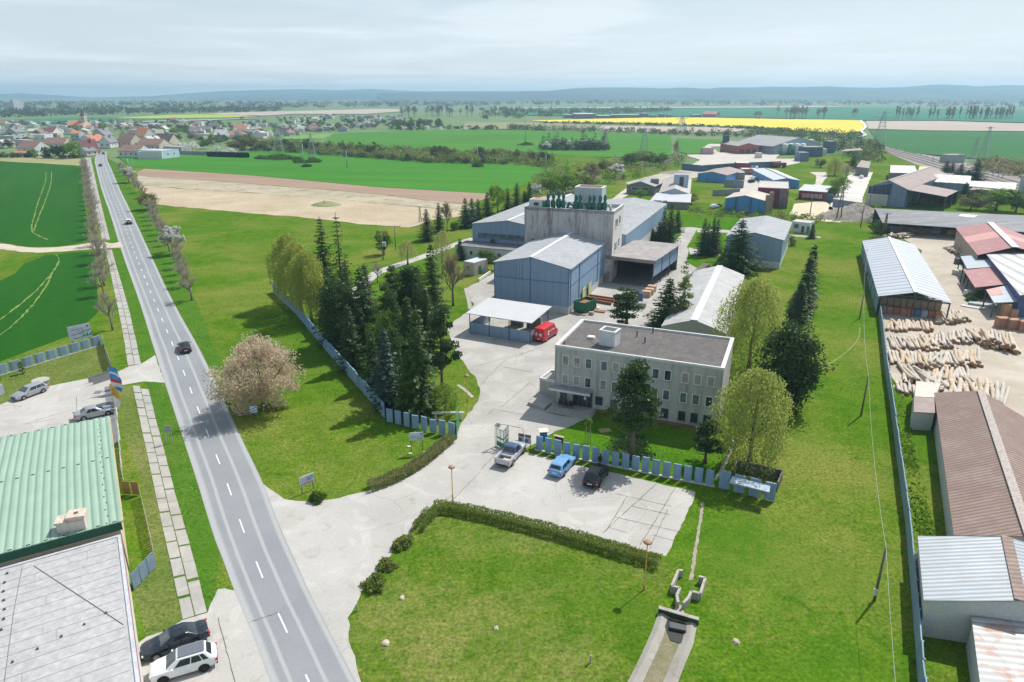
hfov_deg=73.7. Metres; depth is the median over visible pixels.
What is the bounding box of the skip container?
[573,296,596,312]
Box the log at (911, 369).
[907,363,922,381]
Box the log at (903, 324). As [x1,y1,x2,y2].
[901,319,904,329]
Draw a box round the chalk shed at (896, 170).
[888,165,916,179]
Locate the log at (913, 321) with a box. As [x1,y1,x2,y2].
[910,317,918,330]
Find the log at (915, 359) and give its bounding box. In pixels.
[914,353,917,365]
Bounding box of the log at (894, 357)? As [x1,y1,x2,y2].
[891,350,897,363]
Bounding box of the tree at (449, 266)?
[438,251,472,305]
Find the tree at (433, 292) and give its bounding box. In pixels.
[418,242,452,316]
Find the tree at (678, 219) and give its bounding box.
[667,208,685,232]
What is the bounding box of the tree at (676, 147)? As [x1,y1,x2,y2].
[673,140,680,151]
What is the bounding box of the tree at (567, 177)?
[553,173,583,191]
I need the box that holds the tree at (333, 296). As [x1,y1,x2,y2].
[314,274,358,352]
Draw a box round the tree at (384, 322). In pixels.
[363,307,396,361]
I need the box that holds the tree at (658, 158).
[648,153,668,163]
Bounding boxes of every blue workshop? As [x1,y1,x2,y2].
[697,167,742,182]
[724,190,773,215]
[752,168,800,188]
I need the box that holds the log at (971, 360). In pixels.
[968,351,973,364]
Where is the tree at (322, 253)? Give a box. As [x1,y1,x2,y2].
[313,217,339,284]
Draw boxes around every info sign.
[299,472,313,493]
[409,432,426,451]
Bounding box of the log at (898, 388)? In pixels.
[894,380,901,392]
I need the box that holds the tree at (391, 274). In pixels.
[382,265,401,288]
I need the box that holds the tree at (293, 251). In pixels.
[269,241,321,311]
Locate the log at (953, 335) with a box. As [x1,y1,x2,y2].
[951,330,955,342]
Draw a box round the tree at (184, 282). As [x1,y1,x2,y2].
[175,270,198,300]
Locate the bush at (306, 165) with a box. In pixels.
[300,163,311,166]
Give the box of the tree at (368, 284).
[353,264,378,322]
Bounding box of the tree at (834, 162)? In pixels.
[824,158,848,175]
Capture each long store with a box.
[933,174,970,195]
[969,181,1016,192]
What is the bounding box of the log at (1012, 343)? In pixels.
[1008,332,1015,347]
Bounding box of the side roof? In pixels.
[909,184,958,210]
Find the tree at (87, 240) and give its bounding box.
[83,234,105,250]
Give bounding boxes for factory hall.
[472,194,573,244]
[492,232,605,314]
[606,197,666,246]
[724,215,792,268]
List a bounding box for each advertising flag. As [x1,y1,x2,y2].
[108,367,121,382]
[109,374,122,391]
[109,383,119,404]
[112,396,120,416]
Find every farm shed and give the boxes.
[700,147,713,153]
[754,152,761,157]
[794,152,809,160]
[798,146,822,156]
[822,148,826,154]
[823,141,836,152]
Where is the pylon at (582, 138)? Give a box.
[579,131,585,148]
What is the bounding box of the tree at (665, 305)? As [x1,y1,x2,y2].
[642,278,682,328]
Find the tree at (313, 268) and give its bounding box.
[281,249,324,322]
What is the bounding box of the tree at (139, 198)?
[134,192,159,209]
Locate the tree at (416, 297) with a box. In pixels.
[409,282,433,325]
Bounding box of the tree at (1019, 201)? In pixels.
[1006,188,1023,211]
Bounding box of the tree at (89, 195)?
[83,192,98,202]
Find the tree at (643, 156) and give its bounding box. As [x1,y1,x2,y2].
[633,151,653,162]
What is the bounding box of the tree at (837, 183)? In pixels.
[826,175,852,195]
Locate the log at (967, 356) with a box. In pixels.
[965,349,968,360]
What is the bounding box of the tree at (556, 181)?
[534,172,563,193]
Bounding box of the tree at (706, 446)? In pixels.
[691,419,724,463]
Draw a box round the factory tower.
[524,201,623,281]
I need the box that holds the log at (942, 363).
[939,352,948,366]
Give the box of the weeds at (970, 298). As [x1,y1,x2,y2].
[964,295,978,301]
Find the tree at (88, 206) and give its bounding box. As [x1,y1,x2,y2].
[82,199,98,210]
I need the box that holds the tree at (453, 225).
[450,222,458,229]
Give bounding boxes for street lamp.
[448,465,454,500]
[643,539,651,589]
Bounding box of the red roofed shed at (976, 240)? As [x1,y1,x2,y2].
[954,222,1023,257]
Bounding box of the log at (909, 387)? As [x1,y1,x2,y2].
[908,381,911,393]
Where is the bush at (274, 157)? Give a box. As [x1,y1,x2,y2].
[269,153,291,159]
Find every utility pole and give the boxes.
[379,231,385,259]
[388,225,399,249]
[836,186,850,218]
[859,293,863,318]
[860,377,868,415]
[873,547,886,600]
[881,212,891,234]
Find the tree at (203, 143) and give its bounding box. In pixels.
[197,136,212,146]
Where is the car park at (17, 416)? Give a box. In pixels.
[0,355,164,442]
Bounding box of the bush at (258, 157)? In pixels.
[254,155,266,158]
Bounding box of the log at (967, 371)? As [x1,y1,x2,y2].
[965,365,969,377]
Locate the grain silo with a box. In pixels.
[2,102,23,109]
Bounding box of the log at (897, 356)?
[895,350,900,362]
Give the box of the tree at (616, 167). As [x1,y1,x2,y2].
[608,164,625,176]
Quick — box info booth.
[538,428,548,441]
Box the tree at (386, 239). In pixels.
[374,229,392,254]
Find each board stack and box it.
[880,296,887,304]
[886,295,893,305]
[893,296,900,306]
[899,297,907,307]
[906,297,913,307]
[910,228,918,231]
[913,298,920,308]
[920,228,935,232]
[920,299,928,308]
[927,299,934,309]
[934,300,941,310]
[944,229,956,234]
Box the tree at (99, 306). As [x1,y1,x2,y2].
[91,291,116,329]
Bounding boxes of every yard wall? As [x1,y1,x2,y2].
[179,151,206,154]
[682,161,780,171]
[712,188,739,195]
[724,179,743,187]
[825,193,833,202]
[832,199,868,206]
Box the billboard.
[67,323,91,344]
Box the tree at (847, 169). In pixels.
[839,165,856,176]
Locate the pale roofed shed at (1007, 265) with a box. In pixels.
[985,247,1023,317]
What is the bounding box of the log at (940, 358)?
[938,351,942,369]
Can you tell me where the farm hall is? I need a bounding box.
[737,134,823,153]
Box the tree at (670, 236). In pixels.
[660,204,680,242]
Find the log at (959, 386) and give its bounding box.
[957,378,962,391]
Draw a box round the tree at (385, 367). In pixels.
[364,327,402,412]
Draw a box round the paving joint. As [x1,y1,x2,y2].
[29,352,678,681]
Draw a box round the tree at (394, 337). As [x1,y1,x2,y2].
[379,326,409,391]
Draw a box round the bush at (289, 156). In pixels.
[278,154,295,159]
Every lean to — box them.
[957,255,992,282]
[960,267,1005,300]
[982,285,1017,317]
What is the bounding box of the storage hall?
[661,265,744,336]
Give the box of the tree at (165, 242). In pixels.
[160,234,169,250]
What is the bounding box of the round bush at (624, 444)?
[607,434,658,461]
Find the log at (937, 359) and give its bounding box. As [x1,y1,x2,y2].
[934,351,939,363]
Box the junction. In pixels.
[264,424,695,681]
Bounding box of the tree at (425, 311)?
[411,284,446,367]
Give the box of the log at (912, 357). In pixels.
[910,351,914,365]
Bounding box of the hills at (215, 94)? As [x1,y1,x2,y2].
[0,89,405,98]
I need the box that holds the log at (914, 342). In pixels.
[908,336,919,349]
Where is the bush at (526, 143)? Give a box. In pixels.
[516,141,533,144]
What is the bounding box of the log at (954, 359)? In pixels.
[949,350,959,365]
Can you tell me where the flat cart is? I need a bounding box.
[952,269,967,277]
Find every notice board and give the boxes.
[518,433,524,441]
[525,434,530,448]
[553,434,563,449]
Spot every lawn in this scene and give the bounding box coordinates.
[0,345,109,404]
[119,385,182,636]
[349,509,669,681]
[543,420,726,483]
[677,214,755,230]
[687,233,726,247]
[687,252,732,267]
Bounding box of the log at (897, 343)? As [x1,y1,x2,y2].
[893,335,901,348]
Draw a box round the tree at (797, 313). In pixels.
[783,280,812,324]
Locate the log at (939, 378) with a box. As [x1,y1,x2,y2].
[937,373,941,382]
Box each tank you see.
[781,143,788,153]
[787,143,793,153]
[793,143,799,153]
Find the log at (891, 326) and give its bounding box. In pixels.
[890,320,894,331]
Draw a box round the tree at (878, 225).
[871,219,887,232]
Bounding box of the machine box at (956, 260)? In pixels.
[954,258,963,263]
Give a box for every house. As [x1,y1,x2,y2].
[0,120,7,124]
[0,135,22,139]
[0,139,15,147]
[5,126,26,136]
[14,139,32,145]
[14,149,28,156]
[16,139,51,154]
[26,122,39,127]
[31,129,43,133]
[33,134,52,141]
[39,121,50,124]
[43,126,61,133]
[44,136,71,147]
[46,133,63,136]
[48,124,58,127]
[63,128,75,134]
[70,130,84,139]
[76,128,90,133]
[77,133,102,146]
[78,146,97,155]
[79,138,100,154]
[86,125,97,130]
[94,127,113,136]
[98,134,118,147]
[117,132,140,146]
[118,143,149,157]
[126,129,163,133]
[134,127,155,137]
[136,148,179,158]
[137,137,170,148]
[137,151,162,158]
[138,135,159,141]
[155,132,181,145]
[158,126,168,131]
[163,145,191,150]
[189,126,203,131]
[194,133,208,138]
[199,126,212,131]
[213,128,229,138]
[229,132,235,137]
[233,124,250,131]
[241,129,253,134]
[252,132,266,137]
[258,123,268,126]
[278,128,291,133]
[283,130,295,135]
[296,126,307,130]
[308,125,317,130]
[323,126,330,130]
[338,125,348,130]
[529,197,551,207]
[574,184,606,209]
[702,111,719,117]
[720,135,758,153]
[855,160,870,176]
[915,535,1023,642]
[933,390,1023,541]
[1018,175,1023,192]
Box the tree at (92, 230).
[82,222,102,237]
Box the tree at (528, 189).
[523,182,534,201]
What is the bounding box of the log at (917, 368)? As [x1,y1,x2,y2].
[912,365,942,385]
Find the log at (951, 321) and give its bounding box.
[942,310,953,323]
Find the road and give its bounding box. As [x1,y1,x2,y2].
[95,152,355,681]
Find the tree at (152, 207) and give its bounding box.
[146,202,159,219]
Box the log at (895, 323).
[890,318,900,330]
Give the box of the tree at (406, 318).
[391,295,428,373]
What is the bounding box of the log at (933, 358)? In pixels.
[927,352,939,362]
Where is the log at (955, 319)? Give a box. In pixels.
[949,311,958,321]
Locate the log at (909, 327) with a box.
[908,319,911,330]
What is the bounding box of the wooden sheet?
[598,428,611,432]
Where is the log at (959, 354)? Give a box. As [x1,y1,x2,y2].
[957,349,964,363]
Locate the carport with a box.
[466,298,551,342]
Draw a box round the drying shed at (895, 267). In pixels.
[861,237,951,317]
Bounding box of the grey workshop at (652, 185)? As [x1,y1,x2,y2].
[626,176,663,194]
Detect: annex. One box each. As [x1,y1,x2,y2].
[455,240,522,259]
[539,369,554,395]
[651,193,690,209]
[791,219,814,233]
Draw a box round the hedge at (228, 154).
[206,151,249,157]
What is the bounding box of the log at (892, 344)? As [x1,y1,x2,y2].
[887,336,895,349]
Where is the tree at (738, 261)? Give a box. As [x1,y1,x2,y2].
[706,219,768,274]
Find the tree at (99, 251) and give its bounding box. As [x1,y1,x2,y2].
[89,243,109,263]
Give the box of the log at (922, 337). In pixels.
[919,333,929,348]
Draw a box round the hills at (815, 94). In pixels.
[380,84,1023,101]
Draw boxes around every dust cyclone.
[545,193,549,207]
[551,193,555,207]
[556,190,560,207]
[560,192,565,207]
[573,194,577,208]
[578,194,582,208]
[587,195,591,209]
[591,194,595,209]
[597,195,601,209]
[602,194,606,210]
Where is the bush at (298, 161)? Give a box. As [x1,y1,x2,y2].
[293,158,305,162]
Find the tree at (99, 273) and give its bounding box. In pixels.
[87,264,109,293]
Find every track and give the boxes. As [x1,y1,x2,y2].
[0,242,122,252]
[0,273,51,334]
[1,254,59,318]
[31,173,47,239]
[33,172,51,230]
[859,120,866,135]
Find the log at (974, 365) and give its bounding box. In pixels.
[970,349,977,367]
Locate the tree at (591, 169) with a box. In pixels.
[581,162,601,183]
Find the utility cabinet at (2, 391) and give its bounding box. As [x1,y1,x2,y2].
[0,384,4,395]
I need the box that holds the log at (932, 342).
[930,333,935,345]
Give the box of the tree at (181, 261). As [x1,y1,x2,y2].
[170,258,188,279]
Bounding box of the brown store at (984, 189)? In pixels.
[967,187,998,199]
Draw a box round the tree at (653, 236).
[650,229,658,241]
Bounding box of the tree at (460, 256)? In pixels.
[455,239,464,260]
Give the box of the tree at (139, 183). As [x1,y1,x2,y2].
[130,180,142,191]
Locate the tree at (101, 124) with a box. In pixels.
[97,122,106,128]
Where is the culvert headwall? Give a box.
[658,606,698,642]
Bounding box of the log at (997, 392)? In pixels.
[994,381,999,401]
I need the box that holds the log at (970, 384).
[963,376,976,390]
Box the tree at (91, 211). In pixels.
[83,205,98,217]
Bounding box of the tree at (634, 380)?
[605,358,663,459]
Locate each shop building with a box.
[0,416,128,568]
[0,507,143,681]
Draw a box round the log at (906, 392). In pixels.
[903,383,909,395]
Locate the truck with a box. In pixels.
[772,162,786,167]
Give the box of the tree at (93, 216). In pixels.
[83,213,102,223]
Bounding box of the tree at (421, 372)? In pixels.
[387,305,447,421]
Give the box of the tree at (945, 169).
[939,160,952,172]
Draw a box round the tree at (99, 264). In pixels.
[87,256,115,285]
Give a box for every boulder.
[381,639,389,645]
[732,638,739,644]
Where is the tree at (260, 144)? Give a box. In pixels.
[255,140,268,148]
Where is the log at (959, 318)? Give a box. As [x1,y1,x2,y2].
[954,311,962,321]
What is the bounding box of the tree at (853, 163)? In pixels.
[847,155,858,168]
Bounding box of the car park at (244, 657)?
[138,588,269,681]
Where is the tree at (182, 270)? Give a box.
[171,262,191,279]
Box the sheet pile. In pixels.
[594,309,605,312]
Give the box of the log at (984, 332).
[980,327,990,342]
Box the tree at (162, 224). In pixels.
[153,219,170,231]
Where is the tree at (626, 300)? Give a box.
[608,286,644,324]
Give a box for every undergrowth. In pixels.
[531,152,688,195]
[686,204,824,222]
[749,126,886,161]
[908,195,1023,209]
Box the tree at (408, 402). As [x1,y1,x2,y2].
[392,352,425,420]
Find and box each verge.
[92,158,117,242]
[107,158,233,413]
[112,249,154,362]
[145,382,218,609]
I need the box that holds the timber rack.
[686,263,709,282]
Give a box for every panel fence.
[0,335,102,375]
[102,335,111,366]
[114,407,119,441]
[118,438,123,480]
[121,481,139,494]
[130,551,155,589]
[139,488,156,564]
[272,283,384,417]
[386,408,454,436]
[534,435,714,486]
[719,470,776,500]
[878,300,928,681]
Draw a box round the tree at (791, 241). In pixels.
[789,236,796,245]
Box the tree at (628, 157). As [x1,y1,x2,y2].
[619,152,637,164]
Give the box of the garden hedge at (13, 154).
[0,151,83,158]
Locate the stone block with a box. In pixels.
[638,301,646,307]
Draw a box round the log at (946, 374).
[942,364,948,379]
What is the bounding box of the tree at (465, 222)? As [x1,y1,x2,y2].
[455,198,475,227]
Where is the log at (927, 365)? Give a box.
[918,350,929,368]
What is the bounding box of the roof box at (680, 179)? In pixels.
[674,173,688,187]
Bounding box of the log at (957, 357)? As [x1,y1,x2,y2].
[953,348,962,364]
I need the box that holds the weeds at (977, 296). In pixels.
[964,292,982,299]
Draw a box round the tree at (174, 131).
[169,128,188,132]
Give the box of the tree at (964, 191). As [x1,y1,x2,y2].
[957,183,971,199]
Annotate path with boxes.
[349,238,472,297]
[457,385,473,396]
[464,288,471,308]
[689,502,703,579]
[714,440,733,479]
[819,327,860,367]
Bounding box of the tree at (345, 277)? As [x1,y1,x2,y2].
[338,260,358,317]
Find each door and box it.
[582,287,585,297]
[588,281,591,295]
[679,177,683,185]
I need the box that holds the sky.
[0,0,1023,97]
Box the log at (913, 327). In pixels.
[909,319,915,330]
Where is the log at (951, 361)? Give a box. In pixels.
[947,351,954,365]
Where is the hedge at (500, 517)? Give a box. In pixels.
[433,498,662,569]
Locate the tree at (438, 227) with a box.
[430,203,445,231]
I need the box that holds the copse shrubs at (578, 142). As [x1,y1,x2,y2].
[542,137,607,148]
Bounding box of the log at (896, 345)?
[890,335,898,350]
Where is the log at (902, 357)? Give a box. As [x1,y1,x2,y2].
[899,350,904,363]
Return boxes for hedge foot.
[538,142,610,150]
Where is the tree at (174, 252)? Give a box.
[168,246,185,262]
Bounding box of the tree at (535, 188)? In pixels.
[531,183,541,196]
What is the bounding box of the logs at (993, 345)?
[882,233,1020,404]
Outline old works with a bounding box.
[659,176,691,193]
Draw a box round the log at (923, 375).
[915,369,933,381]
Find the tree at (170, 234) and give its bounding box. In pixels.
[158,225,186,254]
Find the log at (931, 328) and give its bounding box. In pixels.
[928,319,933,331]
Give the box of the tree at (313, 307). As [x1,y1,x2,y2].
[308,275,327,314]
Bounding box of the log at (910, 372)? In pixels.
[901,363,920,380]
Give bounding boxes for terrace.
[528,391,553,410]
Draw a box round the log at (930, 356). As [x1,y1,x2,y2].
[928,352,931,364]
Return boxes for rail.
[882,147,1018,185]
[883,149,1017,188]
[883,150,983,180]
[887,148,1018,184]
[887,152,960,174]
[889,150,1018,187]
[892,148,1018,182]
[894,148,1018,181]
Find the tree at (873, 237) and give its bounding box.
[868,235,881,239]
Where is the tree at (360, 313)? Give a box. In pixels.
[348,265,377,352]
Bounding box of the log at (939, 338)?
[938,333,942,344]
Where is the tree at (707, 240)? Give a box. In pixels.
[696,224,716,256]
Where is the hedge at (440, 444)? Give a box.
[366,432,457,490]
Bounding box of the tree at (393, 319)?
[379,297,405,351]
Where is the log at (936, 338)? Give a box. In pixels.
[933,334,937,346]
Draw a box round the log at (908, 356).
[906,352,911,366]
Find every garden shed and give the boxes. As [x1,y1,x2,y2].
[463,257,487,275]
[910,397,934,430]
[911,381,940,410]
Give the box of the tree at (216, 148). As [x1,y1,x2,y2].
[213,145,220,151]
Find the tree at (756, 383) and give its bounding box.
[705,367,795,481]
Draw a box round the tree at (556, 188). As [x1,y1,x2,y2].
[551,187,564,195]
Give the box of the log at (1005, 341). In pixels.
[1000,331,1009,346]
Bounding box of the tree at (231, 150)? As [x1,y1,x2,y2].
[220,148,237,151]
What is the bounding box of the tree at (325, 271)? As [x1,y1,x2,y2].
[309,268,339,347]
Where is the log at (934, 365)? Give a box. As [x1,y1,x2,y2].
[926,357,937,367]
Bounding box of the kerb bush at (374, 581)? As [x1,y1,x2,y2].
[359,571,386,593]
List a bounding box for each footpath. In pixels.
[86,158,109,239]
[106,249,140,365]
[132,385,206,618]
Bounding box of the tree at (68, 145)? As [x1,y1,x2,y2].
[59,140,84,155]
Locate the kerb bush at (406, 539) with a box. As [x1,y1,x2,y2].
[397,533,414,549]
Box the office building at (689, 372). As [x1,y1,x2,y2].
[546,319,733,429]
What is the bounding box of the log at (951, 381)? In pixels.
[948,378,957,391]
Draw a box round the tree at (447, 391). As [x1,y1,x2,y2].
[429,383,463,419]
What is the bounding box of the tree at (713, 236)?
[708,218,719,255]
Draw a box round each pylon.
[273,123,285,151]
[304,134,316,157]
[579,131,585,148]
[639,128,647,150]
[676,116,686,129]
[874,111,893,144]
[968,138,978,164]
[977,127,994,157]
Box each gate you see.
[87,368,109,384]
[456,406,458,438]
[496,425,508,447]
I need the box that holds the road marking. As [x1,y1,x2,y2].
[100,154,309,681]
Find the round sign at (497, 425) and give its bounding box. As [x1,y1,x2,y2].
[495,423,524,445]
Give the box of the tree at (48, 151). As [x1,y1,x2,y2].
[40,146,54,156]
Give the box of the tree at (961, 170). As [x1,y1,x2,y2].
[951,163,966,174]
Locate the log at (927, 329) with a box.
[922,319,929,332]
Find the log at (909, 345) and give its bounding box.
[901,337,913,349]
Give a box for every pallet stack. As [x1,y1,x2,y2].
[993,316,1010,328]
[1006,318,1020,329]
[1017,319,1023,331]
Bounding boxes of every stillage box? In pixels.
[881,305,886,312]
[886,305,893,313]
[893,306,900,314]
[900,307,906,315]
[906,308,913,315]
[913,308,920,316]
[920,309,927,317]
[927,310,934,317]
[934,310,941,317]
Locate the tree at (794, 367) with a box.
[749,318,837,413]
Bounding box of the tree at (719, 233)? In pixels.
[714,219,723,253]
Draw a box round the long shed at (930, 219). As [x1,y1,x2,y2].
[872,208,1023,237]
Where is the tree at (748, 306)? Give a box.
[712,277,788,375]
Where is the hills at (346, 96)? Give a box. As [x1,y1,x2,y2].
[189,91,541,100]
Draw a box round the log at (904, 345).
[902,336,905,348]
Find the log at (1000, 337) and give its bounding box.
[998,332,1001,344]
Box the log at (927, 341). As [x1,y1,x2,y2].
[920,335,933,349]
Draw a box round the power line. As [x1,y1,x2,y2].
[864,256,895,681]
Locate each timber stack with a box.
[642,290,651,297]
[645,287,653,294]
[647,284,656,291]
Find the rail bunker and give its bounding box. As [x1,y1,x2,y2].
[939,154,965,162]
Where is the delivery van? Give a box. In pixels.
[534,321,557,341]
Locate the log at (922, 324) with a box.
[919,318,925,331]
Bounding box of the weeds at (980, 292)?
[975,289,987,296]
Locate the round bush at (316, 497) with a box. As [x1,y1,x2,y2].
[308,490,327,504]
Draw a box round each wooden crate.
[999,312,1009,316]
[1000,307,1010,312]
[1001,303,1011,308]
[1009,314,1017,317]
[1010,308,1018,313]
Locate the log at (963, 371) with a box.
[961,367,968,377]
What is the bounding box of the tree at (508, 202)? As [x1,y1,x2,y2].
[501,188,514,209]
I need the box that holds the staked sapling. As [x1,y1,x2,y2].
[584,418,592,442]
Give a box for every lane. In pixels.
[612,188,628,198]
[626,170,700,183]
[687,144,799,164]
[740,168,759,214]
[790,201,839,221]
[810,172,827,184]
[828,172,872,209]
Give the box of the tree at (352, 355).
[332,304,367,372]
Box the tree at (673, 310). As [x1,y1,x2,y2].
[669,303,680,314]
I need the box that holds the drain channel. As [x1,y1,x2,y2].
[628,613,696,681]
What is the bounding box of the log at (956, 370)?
[952,367,958,377]
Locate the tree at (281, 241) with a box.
[265,233,302,302]
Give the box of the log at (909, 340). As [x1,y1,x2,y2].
[907,337,915,349]
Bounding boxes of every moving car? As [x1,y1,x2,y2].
[125,219,131,224]
[177,341,191,352]
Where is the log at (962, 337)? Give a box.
[958,329,965,343]
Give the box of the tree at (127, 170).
[120,166,136,182]
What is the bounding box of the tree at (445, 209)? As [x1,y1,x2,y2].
[440,202,451,231]
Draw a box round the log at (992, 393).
[989,381,994,397]
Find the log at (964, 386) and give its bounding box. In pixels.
[957,377,967,390]
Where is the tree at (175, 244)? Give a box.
[169,238,185,253]
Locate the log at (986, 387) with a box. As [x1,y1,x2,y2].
[984,378,989,394]
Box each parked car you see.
[10,381,48,399]
[72,404,115,420]
[139,618,209,660]
[149,640,217,681]
[494,440,526,466]
[547,453,575,476]
[582,463,608,487]
[709,204,719,207]
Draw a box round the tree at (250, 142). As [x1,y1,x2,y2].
[239,133,259,147]
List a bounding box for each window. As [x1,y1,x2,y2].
[478,232,523,241]
[559,392,566,399]
[562,355,568,366]
[562,374,568,384]
[572,375,579,386]
[574,357,580,367]
[583,377,590,388]
[584,358,591,369]
[595,396,602,405]
[599,380,606,390]
[600,360,607,371]
[610,381,617,392]
[610,399,616,409]
[611,362,619,373]
[651,368,659,379]
[661,408,668,418]
[662,389,669,401]
[663,370,671,381]
[677,411,685,421]
[678,392,686,403]
[680,372,688,384]
[689,413,697,423]
[691,394,699,405]
[693,374,701,386]
[703,415,710,422]
[704,396,712,407]
[707,376,714,388]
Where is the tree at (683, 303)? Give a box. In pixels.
[673,261,694,310]
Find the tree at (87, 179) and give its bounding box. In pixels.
[81,177,93,189]
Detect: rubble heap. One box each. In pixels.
[310,200,341,206]
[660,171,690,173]
[815,202,874,221]
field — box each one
[0,156,80,164]
[0,162,88,246]
[0,252,97,361]
[7,116,259,122]
[118,151,548,193]
[121,114,255,117]
[137,169,489,203]
[137,176,476,209]
[141,118,253,121]
[141,185,460,226]
[210,109,399,115]
[282,134,331,138]
[322,130,671,156]
[460,122,599,129]
[501,107,1023,121]
[507,106,841,107]
[532,117,863,132]
[600,125,745,132]
[673,138,721,153]
[866,121,1023,130]
[869,129,1023,161]
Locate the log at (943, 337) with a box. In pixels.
[941,332,946,343]
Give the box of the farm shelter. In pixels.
[842,148,861,160]
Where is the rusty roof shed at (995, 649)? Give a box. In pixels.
[966,617,1023,681]
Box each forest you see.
[0,100,502,109]
[0,105,281,116]
[391,117,442,127]
[400,104,857,118]
[479,105,672,118]
[502,98,1023,106]
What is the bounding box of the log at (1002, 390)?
[1000,381,1004,403]
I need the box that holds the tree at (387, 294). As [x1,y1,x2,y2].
[373,280,400,346]
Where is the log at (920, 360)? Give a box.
[917,349,923,365]
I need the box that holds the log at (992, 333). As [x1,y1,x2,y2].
[990,329,995,340]
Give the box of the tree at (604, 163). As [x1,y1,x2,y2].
[596,158,614,172]
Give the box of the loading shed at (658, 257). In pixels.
[605,240,680,284]
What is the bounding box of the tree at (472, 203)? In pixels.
[467,197,479,221]
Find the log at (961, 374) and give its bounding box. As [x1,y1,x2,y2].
[958,366,964,380]
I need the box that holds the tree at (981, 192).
[970,188,984,197]
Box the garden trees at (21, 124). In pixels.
[0,114,405,146]
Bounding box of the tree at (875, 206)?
[867,204,882,208]
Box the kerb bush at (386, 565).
[375,556,399,573]
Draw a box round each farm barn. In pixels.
[563,114,573,117]
[572,113,594,117]
[596,115,610,117]
[609,114,639,117]
[639,113,648,116]
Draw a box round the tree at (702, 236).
[692,219,710,255]
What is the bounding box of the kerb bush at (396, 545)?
[391,538,406,551]
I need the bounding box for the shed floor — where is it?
[611,265,674,286]
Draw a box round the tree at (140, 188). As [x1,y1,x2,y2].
[137,185,147,193]
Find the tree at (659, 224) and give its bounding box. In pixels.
[655,222,665,242]
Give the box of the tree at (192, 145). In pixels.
[189,141,198,149]
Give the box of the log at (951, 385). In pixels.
[948,377,955,391]
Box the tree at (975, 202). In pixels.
[959,193,986,209]
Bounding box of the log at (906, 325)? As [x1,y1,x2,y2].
[903,319,907,331]
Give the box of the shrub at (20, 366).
[17,360,25,373]
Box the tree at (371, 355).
[355,330,383,388]
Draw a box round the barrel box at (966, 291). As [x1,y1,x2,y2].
[963,289,972,295]
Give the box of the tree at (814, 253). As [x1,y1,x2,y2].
[794,244,822,298]
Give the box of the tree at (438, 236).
[432,230,451,273]
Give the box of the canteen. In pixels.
[798,184,833,200]
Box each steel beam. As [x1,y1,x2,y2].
[588,296,613,302]
[589,294,616,300]
[597,300,611,304]
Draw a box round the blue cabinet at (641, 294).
[637,292,643,301]
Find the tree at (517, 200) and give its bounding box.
[510,183,522,207]
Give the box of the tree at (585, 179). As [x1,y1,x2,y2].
[568,167,594,188]
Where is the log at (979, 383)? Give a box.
[977,376,983,389]
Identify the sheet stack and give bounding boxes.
[961,304,984,309]
[968,300,995,307]
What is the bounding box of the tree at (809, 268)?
[789,255,818,306]
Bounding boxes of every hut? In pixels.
[734,162,749,168]
[736,171,744,179]
[740,168,755,174]
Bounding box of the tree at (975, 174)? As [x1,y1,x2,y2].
[963,159,989,180]
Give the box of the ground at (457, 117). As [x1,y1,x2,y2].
[0,99,1023,176]
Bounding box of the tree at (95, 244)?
[85,237,111,256]
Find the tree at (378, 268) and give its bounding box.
[369,262,383,282]
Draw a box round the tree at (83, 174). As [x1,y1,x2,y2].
[77,171,90,177]
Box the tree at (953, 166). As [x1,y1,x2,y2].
[947,162,955,172]
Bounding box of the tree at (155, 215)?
[147,213,160,229]
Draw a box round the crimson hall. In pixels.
[758,180,788,207]
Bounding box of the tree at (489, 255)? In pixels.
[474,248,501,265]
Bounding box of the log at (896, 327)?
[895,319,900,332]
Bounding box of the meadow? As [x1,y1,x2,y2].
[0,151,1023,681]
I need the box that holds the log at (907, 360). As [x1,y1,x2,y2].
[899,349,909,362]
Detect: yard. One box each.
[448,227,696,447]
[689,248,719,255]
[697,228,728,232]
[882,226,1023,416]
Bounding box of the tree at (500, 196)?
[487,183,507,212]
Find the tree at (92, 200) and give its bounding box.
[85,196,100,210]
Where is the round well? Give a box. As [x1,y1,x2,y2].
[31,377,49,383]
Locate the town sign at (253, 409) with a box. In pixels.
[250,406,258,423]
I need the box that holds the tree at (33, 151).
[26,149,38,153]
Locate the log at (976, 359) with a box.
[973,350,979,362]
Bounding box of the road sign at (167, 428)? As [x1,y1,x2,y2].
[163,425,172,443]
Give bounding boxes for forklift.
[930,227,940,234]
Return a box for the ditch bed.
[643,617,684,681]
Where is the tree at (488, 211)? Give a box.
[479,192,495,215]
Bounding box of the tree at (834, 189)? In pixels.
[826,186,839,194]
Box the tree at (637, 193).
[635,189,647,198]
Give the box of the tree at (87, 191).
[83,189,96,198]
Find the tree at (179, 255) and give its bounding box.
[171,251,188,271]
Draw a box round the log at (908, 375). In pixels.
[897,362,914,380]
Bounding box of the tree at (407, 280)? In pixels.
[389,265,434,331]
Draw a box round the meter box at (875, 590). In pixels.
[873,588,877,595]
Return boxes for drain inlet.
[670,569,706,612]
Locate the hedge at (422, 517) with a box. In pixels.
[412,506,436,531]
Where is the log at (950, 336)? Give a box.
[948,331,951,342]
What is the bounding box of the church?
[67,108,91,128]
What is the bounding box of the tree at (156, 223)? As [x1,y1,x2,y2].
[152,217,166,226]
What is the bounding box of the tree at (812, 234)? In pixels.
[806,223,816,238]
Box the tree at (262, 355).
[200,330,306,415]
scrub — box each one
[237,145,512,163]
[387,124,497,129]
[507,123,753,136]
[541,120,787,130]
[973,154,1023,177]
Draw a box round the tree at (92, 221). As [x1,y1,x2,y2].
[84,216,103,234]
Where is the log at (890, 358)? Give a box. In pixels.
[888,350,893,364]

